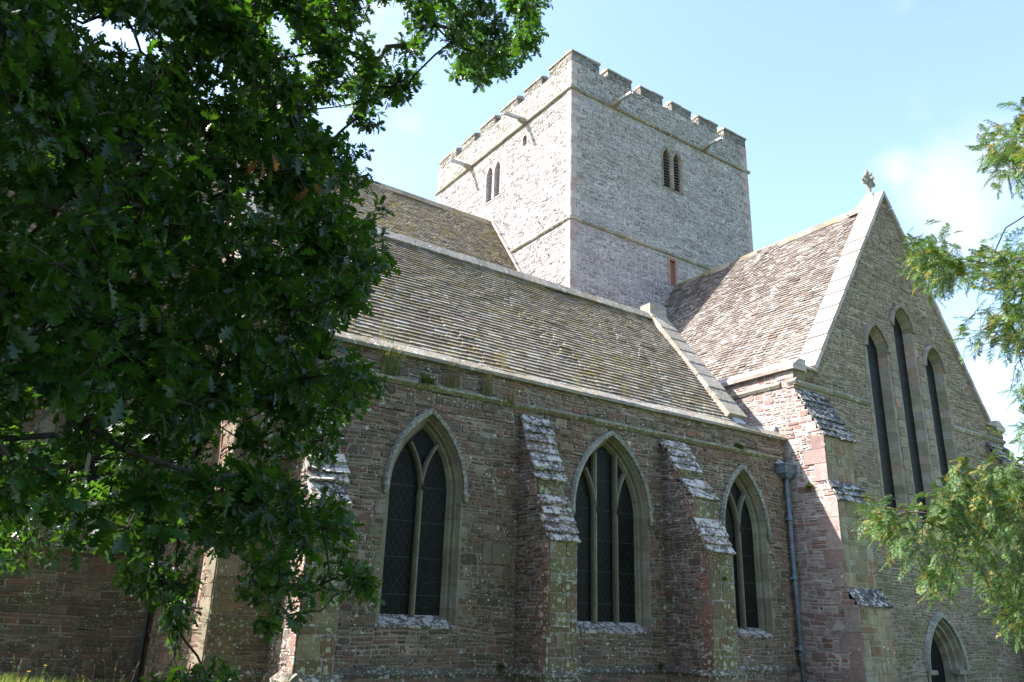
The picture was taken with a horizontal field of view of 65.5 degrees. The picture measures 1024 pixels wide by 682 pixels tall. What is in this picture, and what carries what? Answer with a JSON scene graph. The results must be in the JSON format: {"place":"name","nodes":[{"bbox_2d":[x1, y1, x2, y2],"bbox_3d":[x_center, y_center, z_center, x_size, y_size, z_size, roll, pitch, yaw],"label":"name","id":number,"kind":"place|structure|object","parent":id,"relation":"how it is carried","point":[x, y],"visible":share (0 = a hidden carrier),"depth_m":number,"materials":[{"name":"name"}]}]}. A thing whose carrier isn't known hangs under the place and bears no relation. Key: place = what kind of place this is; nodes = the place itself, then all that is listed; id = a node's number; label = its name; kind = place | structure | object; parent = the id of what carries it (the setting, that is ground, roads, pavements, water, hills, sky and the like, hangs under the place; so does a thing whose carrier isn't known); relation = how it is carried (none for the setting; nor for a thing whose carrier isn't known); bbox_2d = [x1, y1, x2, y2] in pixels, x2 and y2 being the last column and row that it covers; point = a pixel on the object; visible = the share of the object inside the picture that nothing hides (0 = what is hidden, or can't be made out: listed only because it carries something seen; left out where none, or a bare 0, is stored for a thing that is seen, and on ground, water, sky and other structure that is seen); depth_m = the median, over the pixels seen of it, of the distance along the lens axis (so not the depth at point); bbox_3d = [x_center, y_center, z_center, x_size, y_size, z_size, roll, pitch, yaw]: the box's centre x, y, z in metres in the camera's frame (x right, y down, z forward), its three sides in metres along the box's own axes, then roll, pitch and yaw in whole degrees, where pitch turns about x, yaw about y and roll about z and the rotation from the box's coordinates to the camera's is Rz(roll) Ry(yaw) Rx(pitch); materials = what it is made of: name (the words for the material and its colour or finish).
{"place":"outdoors","nodes":[
{"label":"outdoors","id":0,"kind":"place"},
{"bbox_2d":[62,0,1023,464],"label":"sky","id":1,"kind":"structure","parent":0,"point":[821,94],"materials":[{"name":"blue"}]},
{"bbox_3d":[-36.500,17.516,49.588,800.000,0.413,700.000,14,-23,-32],"label":"ground","id":2,"kind":"structure","parent":0,"visible":0},
{"bbox_2d":[0,649,176,681],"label":"meadow grass","id":3,"kind":"structure","parent":2,"relation":"on","point":[10,679],"depth_m":13.20,"materials":[{"name":"green plant"}]},
{"bbox_2d":[0,0,553,681],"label":"oak tree","id":4,"kind":"object","parent":2,"relation":"on","point":[62,100],"visible":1,"depth_m":4.72,"materials":[{"name":"green plant"}]},
{"bbox_2d":[0,49,1023,681],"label":"church","id":5,"kind":"structure","parent":2,"relation":"on","point":[574,217],"depth_m":20.41,"materials":[{"name":"stone"}]},
{"bbox_2d":[30,299,157,535],"bbox_3d":[-8.627,1.258,16.703,2.088,5.480,0.420,14,-23,-32],"label":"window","id":6,"kind":"structure","parent":5,"relation":"in","point":[89,465],"depth_m":16.34,"materials":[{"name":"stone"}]},
{"bbox_2d":[182,420,223,613],"bbox_3d":[-5.508,3.017,14.620,0.285,3.783,1.515,14,-23,-32],"label":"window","id":7,"kind":"structure","parent":5,"relation":"in","point":[200,561],"depth_m":14.66,"materials":[{"name":"beige stone"}]},
{"bbox_2d":[355,326,372,351],"bbox_3d":[-2.899,-0.079,15.677,0.378,0.524,0.157,14,-23,-32],"label":"grass tuft","id":8,"kind":"object","parent":5,"relation":"on","point":[361,348],"visible":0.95,"depth_m":15.66,"materials":[{"name":"green plant"}]},
{"bbox_2d":[377,311,391,339],"bbox_3d":[-2.608,-0.319,16.085,0.312,0.581,0.212,14,-23,-32],"label":"grass tuft","id":9,"kind":"object","parent":5,"relation":"on","point":[382,329],"visible":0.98,"depth_m":16.08,"materials":[{"name":"green plant"}]},
{"bbox_2d":[380,328,406,375],"bbox_3d":[-2.399,0.209,15.924,0.834,0.913,0.504,14,-23,-32],"label":"grass tuft","id":10,"kind":"object","parent":5,"relation":"on","point":[391,364],"visible":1,"depth_m":15.89,"materials":[{"name":"green plant"}]},
{"bbox_2d":[367,408,469,628],"bbox_3d":[-1.768,3.383,15.622,2.233,4.238,0.450,14,-23,-32],"label":"window","id":11,"kind":"structure","parent":5,"relation":"in","point":[424,484],"depth_m":15.70,"materials":[{"name":"glass"}]},
{"bbox_2d":[417,372,437,389],"bbox_3d":[-1.737,0.870,16.184,0.586,0.465,0.453,14,-23,-32],"label":"wall plant","id":12,"kind":"object","parent":5,"relation":"on","point":[426,378],"depth_m":16.19,"materials":[{"name":"green plant"}]},
{"bbox_2d":[441,352,461,388],"bbox_3d":[-1.260,0.558,16.636,0.610,0.789,0.260,14,-23,-32],"label":"grass tuft","id":13,"kind":"object","parent":5,"relation":"on","point":[455,381],"visible":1,"depth_m":16.63,"materials":[{"name":"green plant"}]},
{"bbox_2d":[478,362,494,395],"bbox_3d":[-0.481,0.800,17.121,0.500,0.739,0.334,14,-23,-32],"label":"grass tuft","id":14,"kind":"object","parent":5,"relation":"on","point":[486,385],"visible":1,"depth_m":17.08,"materials":[{"name":"green plant"}]},
{"bbox_2d":[484,158,501,205],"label":"belfry window","id":15,"kind":"structure","parent":5,"relation":"in","point":[493,175],"depth_m":40.22,"materials":[{"name":"stone"}]},
{"bbox_2d":[497,662,506,671],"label":"wall weed","id":16,"kind":"object","parent":5,"relation":"attached to","point":[502,666],"depth_m":15.51,"materials":[{"name":"green plant"}]},
{"bbox_2d":[499,345,511,367],"bbox_3d":[-0.154,0.335,17.651,0.321,0.523,0.168,30,-34,-54],"label":"grass tuft","id":17,"kind":"object","parent":5,"relation":"on","point":[503,360],"visible":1,"depth_m":17.62,"materials":[{"name":"green plant"}]},
{"bbox_2d":[503,380,520,403],"bbox_3d":[0.077,1.047,17.249,0.667,0.551,0.495,7,-20,-13],"label":"grass tuft","id":18,"kind":"object","parent":5,"relation":"on","point":[512,399],"visible":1,"depth_m":17.31,"materials":[{"name":"green plant"}]},
{"bbox_2d":[520,133,527,147],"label":"slit window","id":19,"kind":"structure","parent":5,"relation":"in","point":[524,139],"depth_m":38.50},
{"bbox_2d":[556,425,562,451],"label":"grass tuft","id":20,"kind":"object","parent":5,"relation":"on","point":[557,441],"visible":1,"depth_m":17.48,"materials":[{"name":"green plant"}]},
{"bbox_2d":[569,430,656,633],"bbox_3d":[2.195,4.274,18.221,2.765,4.540,0.450,14,-23,-32],"label":"window","id":21,"kind":"structure","parent":5,"relation":"in","point":[610,500],"depth_m":18.39,"materials":[{"name":"glass"}]},
{"bbox_2d":[661,146,683,195],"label":"belfry window","id":22,"kind":"structure","parent":5,"relation":"in","point":[672,167],"depth_m":38.65,"materials":[{"name":"stone"}]},
{"bbox_2d":[735,443,744,449],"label":"wall fern","id":23,"kind":"object","parent":5,"relation":"attached to","point":[739,445],"depth_m":21.28,"materials":[{"name":"green plant"}]},
{"bbox_2d":[718,464,777,637],"bbox_3d":[6.001,5.363,20.641,2.232,4.363,0.450,14,-23,-32],"label":"window","id":24,"kind":"structure","parent":5,"relation":"in","point":[747,524],"depth_m":20.88,"materials":[{"name":"glass"}]},
{"bbox_2d":[804,482,813,489],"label":"wall fern","id":25,"kind":"object","parent":5,"relation":"attached to","point":[808,485],"depth_m":21.57,"materials":[{"name":"green plant"}]},
{"bbox_2d":[863,323,908,515],"bbox_3d":[11.674,2.323,25.098,1.717,6.171,0.361,14,-23,-32],"label":"lancet window","id":26,"kind":"structure","parent":5,"relation":"in","point":[885,425],"depth_m":25.25,"materials":[{"name":"glass"}]},
{"bbox_2d":[890,304,937,519],"bbox_3d":[13.118,2.184,26.195,1.677,7.241,0.361,14,-23,-32],"label":"lancet window","id":27,"kind":"structure","parent":5,"relation":"in","point":[902,326],"depth_m":26.42,"materials":[{"name":"stone"}]},
{"bbox_2d":[914,611,969,681],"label":"doorway","id":28,"kind":"structure","parent":5,"relation":"in","point":[945,655],"depth_m":24.01,"materials":[{"name":"stone"}]},
{"bbox_2d":[923,345,962,520],"bbox_3d":[14.532,3.056,26.943,1.703,6.171,0.361,14,-23,-32],"label":"lancet window","id":29,"kind":"structure","parent":5,"relation":"in","point":[934,366],"depth_m":27.39,"materials":[{"name":"stone"}]},
{"bbox_2d":[850,96,1023,652],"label":"yew tree","id":30,"kind":"object","parent":2,"relation":"on","point":[978,514],"visible":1,"depth_m":8.95,"materials":[{"name":"green plant"}]}
]}

